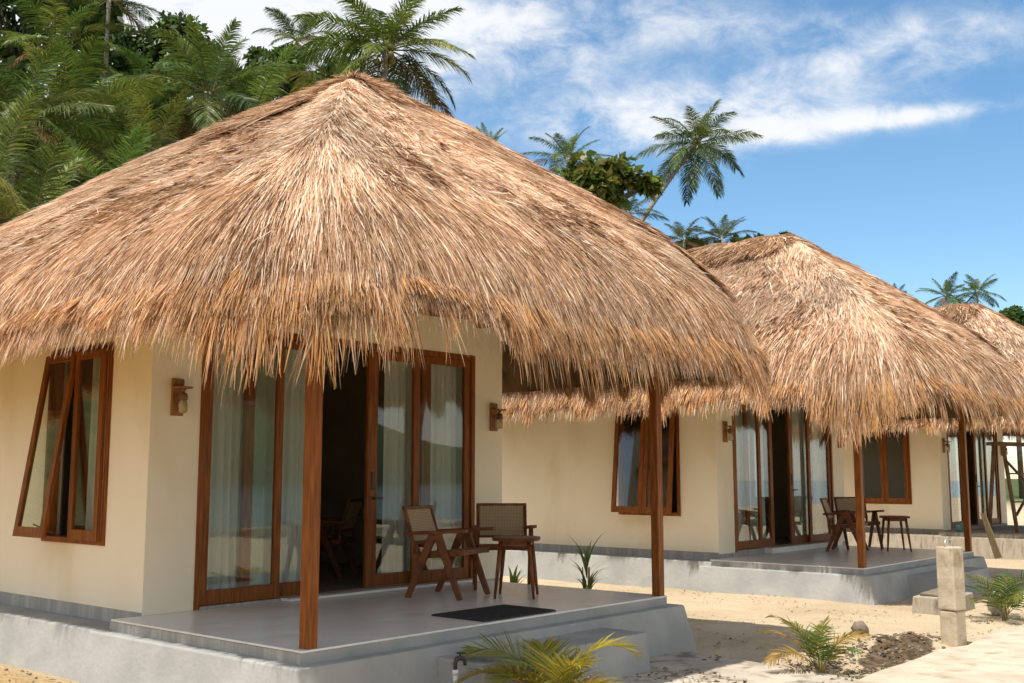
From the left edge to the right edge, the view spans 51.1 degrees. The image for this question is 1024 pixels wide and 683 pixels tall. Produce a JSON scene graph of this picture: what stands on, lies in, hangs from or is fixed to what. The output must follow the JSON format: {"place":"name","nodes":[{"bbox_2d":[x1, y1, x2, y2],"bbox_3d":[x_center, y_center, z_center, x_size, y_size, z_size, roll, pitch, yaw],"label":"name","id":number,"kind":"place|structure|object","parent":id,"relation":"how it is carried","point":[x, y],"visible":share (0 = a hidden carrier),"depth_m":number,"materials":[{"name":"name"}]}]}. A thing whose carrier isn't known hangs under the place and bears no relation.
{"place":"outdoors","nodes":[
{"label":"outdoors","id":0,"kind":"place"},
{"bbox_2d":[0,478,1023,682],"bbox_3d":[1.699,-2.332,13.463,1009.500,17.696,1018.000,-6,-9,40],"label":"ground","id":1,"kind":"structure","parent":0,"point":[734,609],"depth_m":11.91,"materials":[{"name":"beige sand"}]},
{"bbox_2d":[0,129,82,225],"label":"coconut palm","id":2,"kind":"object","parent":1,"relation":"on","point":[12,209],"visible":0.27,"depth_m":15.20,"materials":[{"name":"green plant"}]},
{"bbox_2d":[0,86,94,225],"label":"coconut palm","id":3,"kind":"object","parent":1,"relation":"on","point":[6,129],"visible":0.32,"depth_m":16.79,"materials":[{"name":"green plant"}]},
{"bbox_2d":[0,115,124,202],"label":"coconut palm","id":4,"kind":"object","parent":1,"relation":"on","point":[93,147],"visible":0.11,"depth_m":23.17,"materials":[{"name":"green plant"}]},
{"bbox_2d":[0,0,128,100],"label":"broadleaf tree","id":5,"kind":"object","parent":1,"relation":"on","point":[8,15],"visible":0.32,"depth_m":41.97,"materials":[{"name":"green plant"}]},
{"bbox_2d":[0,0,137,134],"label":"coconut palm","id":6,"kind":"object","parent":1,"relation":"on","point":[49,27],"visible":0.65,"depth_m":37.56,"materials":[{"name":"green plant"}]},
{"bbox_2d":[0,41,141,191],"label":"coconut palm","id":7,"kind":"object","parent":1,"relation":"on","point":[35,76],"visible":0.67,"depth_m":21.18,"materials":[{"name":"green plant"}]},
{"bbox_2d":[45,71,109,129],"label":"broadleaf tree","id":8,"kind":"object","parent":1,"relation":"on","point":[72,102],"visible":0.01,"depth_m":50.02,"materials":[{"name":"green plant"}]},
{"bbox_2d":[0,33,165,204],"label":"coconut palm","id":9,"kind":"object","parent":1,"relation":"on","point":[73,82],"visible":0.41,"depth_m":23.43,"materials":[{"name":"green plant"}]},
{"bbox_2d":[11,112,155,219],"bbox_3d":[-6.842,-0.009,18.661,4.264,7.914,4.568,-6,-9,40],"label":"coconut palm","id":10,"kind":"object","parent":1,"relation":"on","point":[137,148],"visible":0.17,"depth_m":18.46,"materials":[{"name":"green plant"}]},
{"bbox_2d":[0,55,166,196],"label":"broadleaf tree","id":11,"kind":"object","parent":1,"relation":"on","point":[11,60],"visible":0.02,"depth_m":26.86,"materials":[{"name":"green plant"}]},
{"bbox_2d":[63,0,169,84],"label":"coconut palm","id":12,"kind":"object","parent":1,"relation":"on","point":[139,13],"visible":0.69,"depth_m":40.24,"materials":[{"name":"green plant"}]},
{"bbox_2d":[45,65,196,154],"bbox_3d":[-10.751,-1.885,29.248,4.130,11.968,4.900,-6,-9,40],"label":"coconut palm","id":13,"kind":"object","parent":1,"relation":"on","point":[110,75],"visible":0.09,"depth_m":29.79,"materials":[{"name":"green plant"}]},
{"bbox_2d":[52,87,190,175],"bbox_3d":[-8.107,-0.646,23.331,4.290,9.888,3.885,3,-8,-20],"label":"coconut palm","id":14,"kind":"object","parent":1,"relation":"on","point":[129,122],"visible":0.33,"depth_m":23.39,"materials":[{"name":"green plant"}]},
{"bbox_2d":[76,67,224,169],"bbox_3d":[-10.346,-2.137,33.383,6.773,12.342,7.923,-6,-9,40],"label":"broadleaf tree","id":15,"kind":"object","parent":1,"relation":"on","point":[143,71],"visible":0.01,"depth_m":32.34,"materials":[{"name":"green plant"}]},
{"bbox_2d":[85,46,222,132],"bbox_3d":[-11.993,-3.123,35.313,4.468,13.672,4.438,1,-7,-6],"label":"coconut palm","id":16,"kind":"object","parent":1,"relation":"on","point":[134,56],"visible":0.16,"depth_m":35.32,"materials":[{"name":"green plant"}]},
{"bbox_2d":[100,9,226,112],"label":"broadleaf tree","id":17,"kind":"object","parent":1,"relation":"on","point":[138,44],"visible":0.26,"depth_m":46.60,"materials":[{"name":"green plant"}]},
{"bbox_2d":[98,13,306,142],"bbox_3d":[-8.016,-1.980,27.373,5.495,12.875,4.794,4,-8,-27],"label":"coconut palm","id":18,"kind":"object","parent":1,"relation":"on","point":[201,103],"visible":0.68,"depth_m":27.77,"materials":[{"name":"green plant"}]},
{"bbox_2d":[146,35,305,136],"bbox_3d":[-7.937,-2.210,31.524,6.512,13.551,5.942,-6,-9,40],"label":"coconut palm","id":19,"kind":"object","parent":1,"relation":"on","point":[264,90],"visible":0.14,"depth_m":31.40,"materials":[{"name":"green plant"}]},
{"bbox_2d":[191,43,322,117],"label":"broadleaf tree","id":20,"kind":"object","parent":1,"relation":"on","point":[257,56],"visible":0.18,"depth_m":55.30,"materials":[{"name":"green plant"}]},
{"bbox_2d":[252,7,335,70],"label":"coconut palm","id":21,"kind":"object","parent":1,"relation":"on","point":[285,18],"visible":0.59,"depth_m":61.56,"materials":[{"name":"green plant"}]},
{"bbox_2d":[288,56,349,89],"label":"broadleaf tree","id":22,"kind":"object","parent":1,"relation":"on","point":[330,70],"visible":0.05,"depth_m":55.35,"materials":[{"name":"green plant"}]},
{"bbox_2d":[276,45,398,94],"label":"coconut palm","id":23,"kind":"object","parent":1,"relation":"on","point":[310,78],"visible":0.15,"depth_m":45.37,"materials":[{"name":"green plant"}]},
{"bbox_2d":[290,0,475,117],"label":"coconut palm","id":24,"kind":"object","parent":1,"relation":"on","point":[386,47],"visible":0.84,"depth_m":37.70,"materials":[{"name":"green plant"}]},
{"bbox_2d":[0,68,773,682],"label":"thatched bungalow","id":25,"kind":"object","parent":1,"relation":"on","point":[350,232],"visible":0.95,"depth_m":8.79,"materials":[{"name":"brown plant"}]},
{"bbox_2d":[12,341,114,545],"bbox_3d":[-3.942,0.905,9.506,1.120,1.750,0.381,-6,-9,40],"label":"window","id":26,"kind":"structure","parent":25,"relation":"in","point":[81,364],"depth_m":9.54,"materials":[{"name":"red wood"}]},
{"bbox_2d":[85,358,108,533],"bbox_3d":[-3.811,0.954,9.852,0.500,1.800,0.059,-6,-9,40],"label":"curtain","id":27,"kind":"object","parent":25,"relation":"hanging from","point":[92,446],"visible":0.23,"depth_m":9.88,"materials":[{"name":"white fabric"}]},
{"bbox_2d":[200,330,285,605],"bbox_3d":[-2.387,1.104,9.506,0.040,2.351,0.832,-6,-9,40],"label":"door","id":28,"kind":"structure","parent":25,"relation":"in","point":[237,594],"depth_m":9.52,"materials":[{"name":"red wood"}]},
{"bbox_2d":[207,340,305,589],"bbox_3d":[-2.369,1.150,9.768,0.088,2.290,1.225,-6,-9,40],"label":"curtain","id":29,"kind":"object","parent":25,"relation":"hanging from","point":[224,507],"visible":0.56,"depth_m":9.79,"materials":[{"name":"white fabric"}]},
{"bbox_2d":[238,340,323,595],"bbox_3d":[-2.118,1.154,9.899,0.040,2.351,0.880,-6,-9,40],"label":"door","id":30,"kind":"structure","parent":25,"relation":"in","point":[285,588],"depth_m":9.60,"materials":[{"name":"red wood"}]},
{"bbox_2d":[320,498,363,578],"bbox_3d":[-2.049,2.159,11.805,0.707,0.843,0.640,-1,-7,9],"label":"armchair","id":31,"kind":"object","parent":25,"relation":"on","point":[348,520],"visible":0.74,"depth_m":11.74,"materials":[{"name":"brown wood"}]},
{"bbox_2d":[363,350,430,586],"bbox_3d":[-1.141,1.290,10.976,0.100,2.351,0.880,-6,-9,40],"label":"door","id":32,"kind":"structure","parent":25,"relation":"in","point":[370,578],"depth_m":10.78,"materials":[{"name":"red wood"}]},
{"bbox_2d":[381,360,462,572],"bbox_3d":[-0.873,1.364,11.457,0.089,2.290,1.317,-6,-9,40],"label":"curtain","id":33,"kind":"object","parent":25,"relation":"hanging from","point":[446,460],"visible":0.61,"depth_m":11.31,"materials":[{"name":"white fabric"}]},
{"bbox_2d":[410,354,469,582],"bbox_3d":[-0.752,1.342,11.385,0.040,2.351,0.852,-6,-9,40],"label":"door","id":34,"kind":"structure","parent":25,"relation":"in","point":[461,572],"depth_m":11.41,"materials":[{"name":"red wood"}]},
{"bbox_2d":[402,505,495,600],"bbox_3d":[-0.605,1.982,10.121,0.707,0.843,0.640,-3,-8,25],"label":"armchair","id":35,"kind":"object","parent":25,"relation":"on","point":[421,523],"visible":1,"depth_m":10.06,"materials":[{"name":"brown wood"}]},
{"bbox_2d":[431,604,555,621],"bbox_3d":[-0.141,2.218,8.764,0.580,0.017,0.880,-6,-9,40],"label":"door mat","id":36,"kind":"object","parent":25,"relation":"on","point":[493,613],"depth_m":8.70,"materials":[{"name":"black rubber"}]},
{"bbox_2d":[472,503,536,589],"bbox_3d":[-0.093,2.086,10.944,0.640,0.843,0.707,0,-7,-3],"label":"armchair","id":37,"kind":"object","parent":25,"relation":"on","point":[505,519],"visible":0.63,"depth_m":11.23,"materials":[{"name":"brown wood"}]},
{"bbox_2d":[492,535,540,598],"bbox_3d":[0.042,2.115,10.055,0.453,0.552,0.525,-1,-7,6],"label":"side table","id":38,"kind":"object","parent":25,"relation":"on","point":[514,540],"visible":1,"depth_m":9.90,"materials":[{"name":"brown wood"}]},
{"bbox_2d":[452,652,466,682],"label":"water tap","id":39,"kind":"object","parent":1,"relation":"on","point":[455,671],"visible":1,"depth_m":7.24,"materials":[{"name":"metal"}]},
{"bbox_2d":[4,631,945,682],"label":"pebbles","id":40,"kind":"object","parent":1,"relation":"on","point":[896,648],"visible":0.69,"depth_m":9.62,"materials":[{"name":"brown stone"}]},
{"bbox_2d":[475,122,504,141],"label":"coconut palm","id":41,"kind":"object","parent":1,"relation":"on","point":[490,133],"visible":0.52,"depth_m":47.92,"materials":[{"name":"green plant"}]},
{"bbox_2d":[3,587,1019,682],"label":"leaf litter","id":42,"kind":"object","parent":1,"relation":"on","point":[847,670],"visible":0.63,"depth_m":9.17,"materials":[{"name":"brown plant"}]},
{"bbox_2d":[508,565,524,582],"bbox_3d":[0.043,2.984,12.826,0.388,0.591,0.278,-6,-9,40],"label":"strap leaf plant","id":43,"kind":"object","parent":1,"relation":"on","point":[513,578],"visible":0.34,"depth_m":12.87,"materials":[{"name":"green plant"}]},
{"bbox_2d":[450,629,647,682],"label":"young palm","id":44,"kind":"object","parent":1,"relation":"on","point":[557,669],"visible":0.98,"depth_m":7.37,"materials":[{"name":"green plant"}]},
{"bbox_2d":[522,126,613,172],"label":"coconut palm","id":45,"kind":"object","parent":1,"relation":"on","point":[563,145],"visible":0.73,"depth_m":52.04,"materials":[{"name":"green plant"}]},
{"bbox_2d":[563,532,604,588],"bbox_3d":[0.898,2.739,12.591,0.575,0.995,0.665,2,-7,-15],"label":"strap leaf plant","id":46,"kind":"object","parent":1,"relation":"on","point":[585,560],"visible":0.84,"depth_m":12.62,"materials":[{"name":"green plant"}]},
{"bbox_2d":[555,149,663,210],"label":"broadleaf tree","id":47,"kind":"object","parent":1,"relation":"on","point":[611,180],"visible":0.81,"depth_m":47.43,"materials":[{"name":"green plant"}]},
{"bbox_2d":[620,194,669,221],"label":"coconut palm","id":48,"kind":"object","parent":1,"relation":"on","point":[629,208],"visible":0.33,"depth_m":57.60,"materials":[{"name":"green plant"}]},
{"bbox_2d":[665,218,715,249],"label":"coconut palm","id":49,"kind":"object","parent":1,"relation":"on","point":[679,232],"visible":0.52,"depth_m":59.64,"materials":[{"name":"green plant"}]},
{"bbox_2d":[681,236,704,250],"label":"broadleaf tree","id":50,"kind":"object","parent":1,"relation":"on","point":[687,244],"visible":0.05,"depth_m":64.84,"materials":[{"name":"green plant"}]},
{"bbox_2d":[635,99,764,220],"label":"coconut palm","id":51,"kind":"object","parent":1,"relation":"on","point":[698,133],"visible":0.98,"depth_m":61.63,"materials":[{"name":"green plant"}]},
{"bbox_2d":[688,215,755,249],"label":"coconut palm","id":52,"kind":"object","parent":1,"relation":"on","point":[723,232],"visible":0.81,"depth_m":59.95,"materials":[{"name":"green plant"}]},
{"bbox_2d":[604,651,858,682],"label":"entrance slab","id":53,"kind":"structure","parent":1,"relation":"on","point":[730,668],"depth_m":8.68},
{"bbox_2d":[714,232,764,242],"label":"broadleaf tree","id":54,"kind":"object","parent":1,"relation":"on","point":[747,236],"visible":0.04,"depth_m":62.86,"materials":[{"name":"green plant"}]},
{"bbox_2d":[502,232,1023,604],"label":"thatched bungalow","id":55,"kind":"object","parent":1,"relation":"on","point":[851,349],"visible":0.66,"depth_m":15.89,"materials":[{"name":"beige paint"}]},
{"bbox_2d":[611,404,680,515],"bbox_3d":[2.056,1.777,16.399,1.120,1.750,0.324,-6,-9,40],"label":"window","id":56,"kind":"structure","parent":55,"relation":"in","point":[641,508],"depth_m":16.35,"materials":[{"name":"red wood"}]},
{"bbox_2d":[734,408,762,549],"bbox_3d":[3.591,1.974,16.378,0.040,2.351,0.832,-6,-9,40],"label":"door","id":57,"kind":"structure","parent":55,"relation":"in","point":[750,544],"depth_m":16.55,"materials":[{"name":"red wood"}]},
{"bbox_2d":[735,404,765,540],"bbox_3d":[3.611,2.019,16.639,0.085,2.290,1.225,-6,-9,40],"label":"curtain","id":58,"kind":"object","parent":55,"relation":"hanging from","point":[752,478],"visible":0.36,"depth_m":16.73,"materials":[{"name":"white fabric"}]},
{"bbox_2d":[742,400,774,546],"bbox_3d":[3.861,2.024,16.771,0.040,2.351,0.880,-6,-9,40],"label":"door","id":59,"kind":"structure","parent":55,"relation":"in","point":[770,541],"depth_m":16.66,"materials":[{"name":"red wood"}]},
{"bbox_2d":[785,401,815,543],"bbox_3d":[4.838,2.160,17.848,0.100,2.351,0.880,-6,-9,40],"label":"door","id":60,"kind":"structure","parent":55,"relation":"in","point":[794,539],"depth_m":17.61,"materials":[{"name":"red wood"}]},
{"bbox_2d":[791,405,825,535],"bbox_3d":[5.109,2.233,18.331,0.088,2.290,1.326,-6,-9,40],"label":"curtain","id":61,"kind":"object","parent":55,"relation":"hanging from","point":[799,473],"visible":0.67,"depth_m":18.14,"materials":[{"name":"white fabric"}]},
{"bbox_2d":[804,403,832,541],"bbox_3d":[5.226,2.212,18.257,0.040,2.351,0.852,-6,-9,40],"label":"door","id":62,"kind":"structure","parent":55,"relation":"in","point":[817,537],"depth_m":18.03,"materials":[{"name":"red wood"}]},
{"bbox_2d":[820,498,870,551],"bbox_3d":[5.330,2.924,17.088,0.707,0.843,0.640,-3,-8,25],"label":"armchair","id":63,"kind":"object","parent":55,"relation":"on","point":[847,519],"visible":0.89,"depth_m":16.92,"materials":[{"name":"brown wood"}]},
{"bbox_2d":[832,497,883,548],"bbox_3d":[5.745,3.013,17.798,0.640,0.843,0.707,0,-7,-3],"label":"armchair","id":64,"kind":"object","parent":55,"relation":"on","point":[842,504],"visible":0.61,"depth_m":17.98,"materials":[{"name":"brown wood"}]},
{"bbox_2d":[879,515,911,551],"bbox_3d":[6.127,3.069,17.117,0.453,0.552,0.525,-1,-7,6],"label":"side table","id":65,"kind":"object","parent":55,"relation":"on","point":[889,518],"visible":1,"depth_m":16.96,"materials":[{"name":"brown wood"}]},
{"bbox_2d":[759,614,872,673],"bbox_3d":[2.484,2.518,8.795,0.981,0.535,1.002,3,-8,-20],"label":"young palm","id":66,"kind":"object","parent":1,"relation":"on","point":[818,633],"visible":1,"depth_m":8.79,"materials":[{"name":"green plant"}]},
{"bbox_2d":[851,621,868,633],"bbox_3d":[3.592,2.965,11.082,0.183,0.144,0.210,0,-7,-3],"label":"rock","id":67,"kind":"object","parent":1,"relation":"on","point":[861,626],"visible":0.67,"depth_m":11.00,"materials":[{"name":"grey stone"}]},
{"bbox_2d":[893,283,916,298],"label":"coconut palm","id":68,"kind":"object","parent":1,"relation":"on","point":[903,285],"visible":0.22,"depth_m":79.46,"materials":[{"name":"green plant"}]},
{"bbox_2d":[843,303,1023,559],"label":"thatched bungalow","id":69,"kind":"object","parent":1,"relation":"on","point":[908,474],"visible":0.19,"depth_m":23.04,"materials":[{"name":"beige paint"}]},
{"bbox_2d":[861,427,911,503],"bbox_3d":[8.154,2.664,23.408,1.120,1.750,0.159,-6,-9,40],"label":"window","id":70,"kind":"structure","parent":69,"relation":"in","point":[885,499],"depth_m":23.26,"materials":[{"name":"red wood"}]},
{"bbox_2d":[949,428,956,521],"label":"door","id":71,"kind":"structure","parent":69,"relation":"in","point":[950,431],"depth_m":23.39,"materials":[{"name":"clear glass"}]},
{"bbox_2d":[948,426,960,521],"bbox_3d":[9.654,2.898,23.587,0.088,2.290,1.225,-6,-9,40],"label":"curtain","id":72,"kind":"object","parent":69,"relation":"hanging from","point":[957,475],"visible":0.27,"depth_m":23.78,"materials":[{"name":"white fabric"}]},
{"bbox_2d":[947,426,963,527],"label":"door","id":73,"kind":"structure","parent":69,"relation":"in","point":[961,522],"depth_m":23.53,"materials":[{"name":"red wood"}]},
{"bbox_2d":[971,429,988,524],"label":"door","id":74,"kind":"structure","parent":69,"relation":"in","point":[979,521],"depth_m":24.50,"materials":[{"name":"red wood"}]},
{"bbox_2d":[975,426,994,518],"bbox_3d":[11.152,3.112,25.279,0.089,2.290,1.325,-6,-9,40],"label":"curtain","id":75,"kind":"object","parent":69,"relation":"hanging from","point":[980,473],"visible":0.47,"depth_m":25.09,"materials":[{"name":"white fabric"}]},
{"bbox_2d":[982,425,999,523],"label":"door","id":76,"kind":"structure","parent":69,"relation":"in","point":[994,520],"depth_m":25.00,"materials":[{"name":"red wood"}]},
{"bbox_2d":[986,442,1023,532],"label":"timber trestle","id":77,"kind":"object","parent":69,"relation":"on","point":[1015,514],"visible":0.91,"depth_m":22.29,"materials":[{"name":"brown wood"}]},
{"bbox_2d":[912,588,974,615],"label":"concrete block","id":78,"kind":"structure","parent":1,"relation":"on","point":[926,602],"depth_m":12.72,"materials":[{"name":"beige concrete"}]},
{"bbox_2d":[915,271,981,307],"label":"coconut palm","id":79,"kind":"object","parent":1,"relation":"on","point":[949,297],"visible":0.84,"depth_m":84.56,"materials":[{"name":"green plant"}]},
{"bbox_2d":[936,538,966,646],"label":"concrete pillar","id":80,"kind":"structure","parent":1,"relation":"on","point":[951,585],"depth_m":10.19,"materials":[{"name":"concrete"}]},
{"bbox_2d":[950,274,1005,307],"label":"coconut palm","id":81,"kind":"object","parent":1,"relation":"on","point":[974,286],"visible":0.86,"depth_m":84.82,"materials":[{"name":"green plant"}]},
{"bbox_2d":[981,513,1001,558],"bbox_3d":[7.584,3.074,16.951,0.287,0.725,0.077,-2,-7,13],"label":"wooden plank","id":82,"kind":"object","parent":1,"relation":"on","point":[993,544],"visible":1,"depth_m":16.93,"materials":[{"name":"brown wood"}]},
{"bbox_2d":[964,571,1023,620],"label":"young palm","id":83,"kind":"object","parent":1,"relation":"on","point":[1006,593],"visible":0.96,"depth_m":12.05,"materials":[{"name":"green plant"}]},
{"bbox_2d":[987,594,1003,615],"bbox_3d":[5.671,3.076,12.534,0.228,0.322,0.219,3,-8,-20],"label":"rock","id":84,"kind":"object","parent":1,"relation":"on","point":[995,612],"visible":0.34,"depth_m":12.47,"materials":[{"name":"grey stone"}]},
{"bbox_2d":[999,304,1023,498],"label":"broadleaf tree","id":85,"kind":"object","parent":1,"relation":"on","point":[1014,313],"visible":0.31,"depth_m":78.47,"materials":[{"name":"green plant"}]},
{"bbox_2d":[0,0,1023,478],"label":"sky","id":86,"kind":"structure","parent":0,"point":[892,145],"materials":[{"name":"blue"}]},
{"bbox_2d":[852,624,1023,682],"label":"path","id":87,"kind":"structure","parent":0,"point":[997,656],"depth_m":8.82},
{"bbox_2d":[955,524,962,531],"bbox_3d":[9.278,3.875,22.222,0.144,0.150,0.148,-6,-9,40],"label":"bucket","id":88,"kind":"object","parent":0,"point":[959,527],"visible":1,"depth_m":22.17,"materials":[{"name":"teal plastic"}]}
]}

